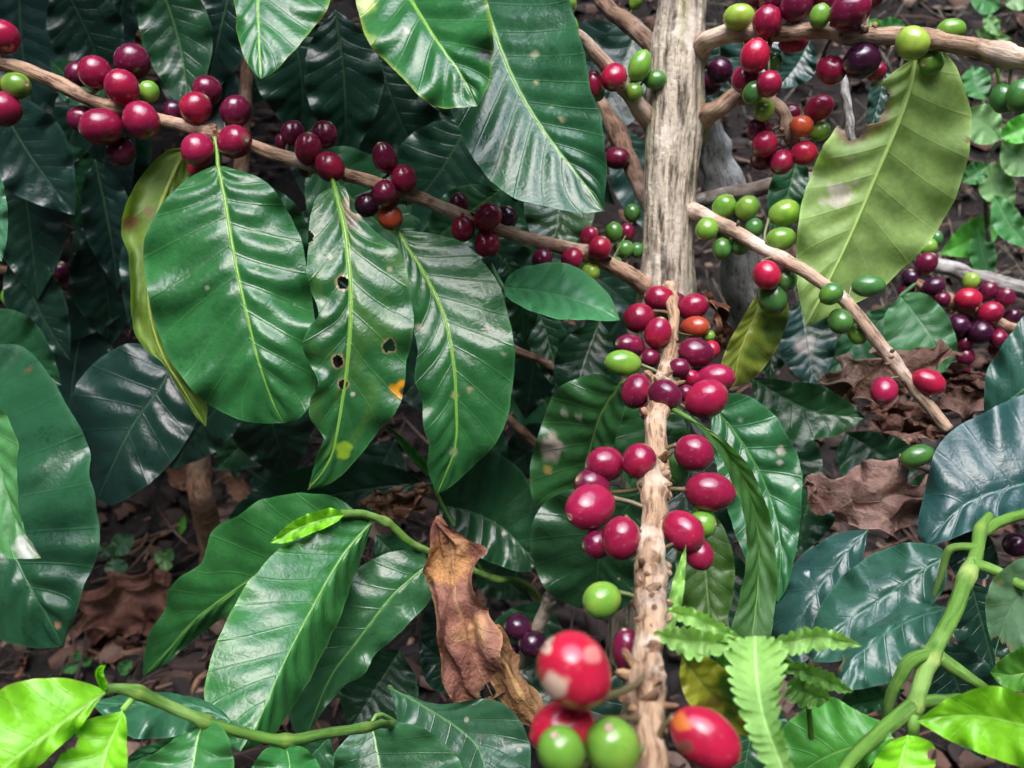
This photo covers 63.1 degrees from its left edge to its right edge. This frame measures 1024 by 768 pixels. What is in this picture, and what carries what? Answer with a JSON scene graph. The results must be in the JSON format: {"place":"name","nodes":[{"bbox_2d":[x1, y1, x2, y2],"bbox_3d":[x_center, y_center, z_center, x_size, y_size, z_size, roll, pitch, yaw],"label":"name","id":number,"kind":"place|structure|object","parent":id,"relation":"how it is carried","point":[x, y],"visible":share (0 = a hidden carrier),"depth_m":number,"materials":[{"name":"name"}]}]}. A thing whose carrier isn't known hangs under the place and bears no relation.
{"place":"outdoors","nodes":[
{"label":"outdoors","id":0,"kind":"place"},
{"bbox_2d":[0,0,1023,767],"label":"ground","id":1,"kind":"structure","parent":0,"point":[38,664],"depth_m":1.31,"materials":[{"name":"brown soil"}]},
{"bbox_2d":[14,648,30,681],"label":"twig","id":2,"kind":"object","parent":1,"relation":"on","point":[24,661],"visible":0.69,"depth_m":0.97,"materials":[{"name":"brown wood"}]},
{"bbox_2d":[60,650,131,674],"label":"weed seedling","id":3,"kind":"object","parent":1,"relation":"on","point":[124,667],"visible":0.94,"depth_m":0.95,"materials":[{"name":"plant"}]},
{"bbox_2d":[0,175,196,647],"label":"coffee plant","id":4,"kind":"object","parent":1,"relation":"on","point":[120,429],"visible":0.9,"depth_m":0.40,"materials":[{"name":"green plant"}]},
{"bbox_2d":[69,634,142,655],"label":"dead leaf","id":5,"kind":"object","parent":1,"relation":"on","point":[103,641],"visible":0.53,"depth_m":0.99,"materials":[{"name":"brown plant"}]},
{"bbox_2d":[87,647,145,661],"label":"twig","id":6,"kind":"object","parent":1,"relation":"on","point":[128,653],"visible":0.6,"depth_m":0.98,"materials":[{"name":"brown wood"}]},
{"bbox_2d":[99,534,134,573],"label":"weed seedling","id":7,"kind":"object","parent":1,"relation":"on","point":[122,545],"visible":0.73,"depth_m":1.02,"materials":[{"name":"plant"}]},
{"bbox_2d":[132,519,180,546],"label":"twig","id":8,"kind":"object","parent":1,"relation":"on","point":[165,533],"visible":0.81,"depth_m":1.11,"materials":[{"name":"brown wood"}]},
{"bbox_2d":[154,515,185,570],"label":"weed seedling","id":9,"kind":"object","parent":1,"relation":"on","point":[165,564],"visible":0.95,"depth_m":1.05,"materials":[{"name":"plant"}]},
{"bbox_2d":[0,665,396,767],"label":"coffee shoot","id":10,"kind":"object","parent":1,"relation":"on","point":[42,720],"visible":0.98,"depth_m":0.27,"materials":[{"name":"plant"}]},
{"bbox_2d":[190,670,207,694],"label":"twig","id":11,"kind":"object","parent":1,"relation":"on","point":[197,681],"visible":0.79,"depth_m":0.92,"materials":[{"name":"brown wood"}]},
{"bbox_2d":[0,0,644,565],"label":"coffee shrub","id":12,"kind":"object","parent":1,"relation":"on","point":[56,172],"visible":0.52,"depth_m":0.59,"materials":[{"name":"green plant"}]},
{"bbox_2d":[506,414,536,448],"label":"twig","id":13,"kind":"object","parent":12,"relation":"attached to","point":[524,433],"visible":0.41,"depth_m":0.58,"materials":[{"name":"brown wood"}]},
{"bbox_2d":[143,422,541,751],"bbox_3d":[-0.017,0.211,0.638,0.179,0.517,0.490,20,35,30],"label":"coffee sapling","id":14,"kind":"object","parent":1,"relation":"on","point":[317,620],"visible":0.91,"depth_m":0.41,"materials":[{"name":"plant"}]},
{"bbox_2d":[423,514,505,702],"bbox_3d":[-0.022,0.106,0.386,0.029,0.069,0.067,-8,31,-13],"label":"dead leaf","id":15,"kind":"object","parent":14,"relation":"hanging from","point":[469,638],"visible":1,"depth_m":0.38,"materials":[{"name":"brown plant"}]},
{"bbox_2d":[490,624,543,725],"bbox_3d":[0.002,0.131,0.369,0.015,0.034,0.041,-21,36,-32],"label":"dead leaf","id":16,"kind":"object","parent":15,"relation":"attached to","point":[520,698],"visible":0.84,"depth_m":0.37,"materials":[{"name":"brown plant"}]},
{"bbox_2d":[357,482,432,520],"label":"dead leaf","id":17,"kind":"object","parent":1,"relation":"on","point":[396,503],"visible":0.99,"depth_m":0.45,"materials":[{"name":"brown plant"}]},
{"bbox_2d":[405,637,414,645],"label":"twig","id":18,"kind":"object","parent":1,"relation":"on","point":[411,640],"visible":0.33,"depth_m":0.95,"materials":[{"name":"brown wood"}]},
{"bbox_2d":[333,558,622,767],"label":"coffee seedling","id":19,"kind":"object","parent":1,"relation":"on","point":[482,733],"visible":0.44,"depth_m":0.36,"materials":[{"name":"green plant"}]},
{"bbox_2d":[0,0,1023,767],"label":"coffee shrub","id":20,"kind":"object","parent":1,"relation":"on","point":[536,100],"visible":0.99,"depth_m":0.40,"materials":[{"name":"green plant"}]},
{"bbox_2d":[514,345,553,370],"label":"twig","id":21,"kind":"object","parent":20,"relation":"attached to","point":[521,353],"visible":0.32,"depth_m":0.55,"materials":[{"name":"brown wood"}]},
{"bbox_2d":[701,289,733,351],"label":"dead leaf","id":22,"kind":"object","parent":20,"relation":"attached to","point":[724,328],"visible":0.91,"depth_m":0.45,"materials":[{"name":"brown plant"}]},
{"bbox_2d":[839,75,855,140],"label":"twig","id":23,"kind":"object","parent":20,"relation":"hanging from","point":[848,109],"visible":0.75,"depth_m":0.44,"materials":[{"name":"grey wood"}]},
{"bbox_2d":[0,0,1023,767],"bbox_3d":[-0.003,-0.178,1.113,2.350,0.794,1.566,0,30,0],"label":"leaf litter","id":24,"kind":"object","parent":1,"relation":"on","point":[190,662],"visible":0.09,"depth_m":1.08,"materials":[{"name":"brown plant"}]},
{"bbox_2d":[67,559,172,645],"bbox_3d":[-0.464,0.264,0.983,0.153,0.105,0.054,-3,30,-5],"label":"dead leaf","id":25,"kind":"object","parent":24,"relation":"on","point":[119,604],"visible":0.91,"depth_m":0.98,"materials":[{"name":"brown plant"}]},
{"bbox_2d":[165,467,187,489],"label":"dead leaf","id":26,"kind":"object","parent":24,"relation":"on","point":[177,478],"visible":0.65,"depth_m":1.11,"materials":[{"name":"brown plant"}]},
{"bbox_2d":[223,473,250,501],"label":"dead leaf","id":27,"kind":"object","parent":24,"relation":"on","point":[238,488],"visible":0.81,"depth_m":1.10,"materials":[{"name":"brown plant"}]},
{"bbox_2d":[700,118,765,375],"bbox_3d":[0.167,-0.100,0.600,0.095,0.214,0.041,-7,31,-12],"label":"stump","id":28,"kind":"object","parent":24,"relation":"on","point":[722,165],"visible":0.38,"depth_m":0.57,"materials":[{"name":"weathered grey bare deadwood"}]},
{"bbox_2d":[695,172,811,205],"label":"twig","id":29,"kind":"object","parent":28,"relation":"on","point":[759,188],"visible":0.35,"depth_m":0.55,"materials":[{"name":"wood"}]},
{"bbox_2d":[498,591,559,701],"bbox_3d":[-0.022,0.249,0.611,0.029,0.419,0.211,-11,32,-18],"label":"coffee twig","id":30,"kind":"object","parent":1,"relation":"on","point":[525,632],"visible":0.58,"depth_m":0.44,"materials":[{"name":"purple plant"}]},
{"bbox_2d":[653,606,860,767],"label":"fern","id":31,"kind":"object","parent":1,"relation":"on","point":[753,667],"visible":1,"depth_m":0.23,"materials":[{"name":"plant"}]},
{"bbox_2d":[699,0,1023,305],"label":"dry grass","id":32,"kind":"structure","parent":1,"relation":"on","point":[958,15],"depth_m":1.39,"materials":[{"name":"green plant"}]},
{"bbox_2d":[733,508,1023,767],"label":"coffee shoot","id":33,"kind":"object","parent":1,"relation":"on","point":[890,617],"visible":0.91,"depth_m":0.30,"materials":[{"name":"green plant"}]},
{"bbox_2d":[752,231,1023,579],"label":"coffee shrub","id":34,"kind":"object","parent":1,"relation":"on","point":[975,470],"visible":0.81,"depth_m":0.45,"materials":[{"name":"green plant"}]},
{"bbox_2d":[803,453,927,543],"bbox_3d":[0.195,0.059,0.439,0.081,0.031,0.042,-9,31,-16],"label":"dead leaf","id":35,"kind":"object","parent":34,"relation":"on","point":[886,496],"visible":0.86,"depth_m":0.43,"materials":[{"name":"brown plant"}]},
{"bbox_2d":[818,338,963,407],"bbox_3d":[0.213,-0.005,0.472,0.080,0.036,0.037,0,30,0],"label":"dead leaf","id":36,"kind":"object","parent":34,"relation":"on","point":[851,379],"visible":0.72,"depth_m":0.47,"materials":[{"name":"brown plant"}]},
{"bbox_2d":[862,395,944,444],"bbox_3d":[0.216,0.021,0.457,0.048,0.028,0.022,5,30,8],"label":"dead leaf","id":37,"kind":"object","parent":34,"relation":"on","point":[911,423],"visible":0.85,"depth_m":0.46,"materials":[{"name":"brown plant"}]},
{"bbox_2d":[935,362,984,423],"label":"dead leaf","id":38,"kind":"object","parent":34,"relation":"attached to","point":[962,394],"visible":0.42,"depth_m":0.49,"materials":[{"name":"brown plant"}]},
{"bbox_2d":[933,258,1023,297],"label":"twig","id":39,"kind":"object","parent":34,"relation":"on","point":[953,270],"visible":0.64,"depth_m":0.63,"materials":[{"name":"grey wood"}]},
{"bbox_2d":[869,17,990,104],"bbox_3d":[0.424,-0.308,0.837,0.158,0.114,0.041,-4,30,-7],"label":"weed seedling","id":40,"kind":"object","parent":1,"relation":"on","point":[976,81],"visible":0.56,"depth_m":0.84,"materials":[{"name":"plant"}]},
{"bbox_2d":[940,195,1023,288],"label":"weed seedling","id":41,"kind":"object","parent":1,"relation":"on","point":[968,239],"visible":0.86,"depth_m":0.69,"materials":[{"name":"plant"}]},
{"bbox_2d":[962,104,1023,242],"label":"weed seedling","id":42,"kind":"object","parent":1,"relation":"on","point":[990,178],"visible":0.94,"depth_m":0.66,"materials":[{"name":"green plant"}]},
{"bbox_2d":[971,0,1023,83],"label":"weed seedling","id":43,"kind":"object","parent":1,"relation":"on","point":[991,23],"visible":0.9,"depth_m":0.92,"materials":[{"name":"plant"}]}
]}

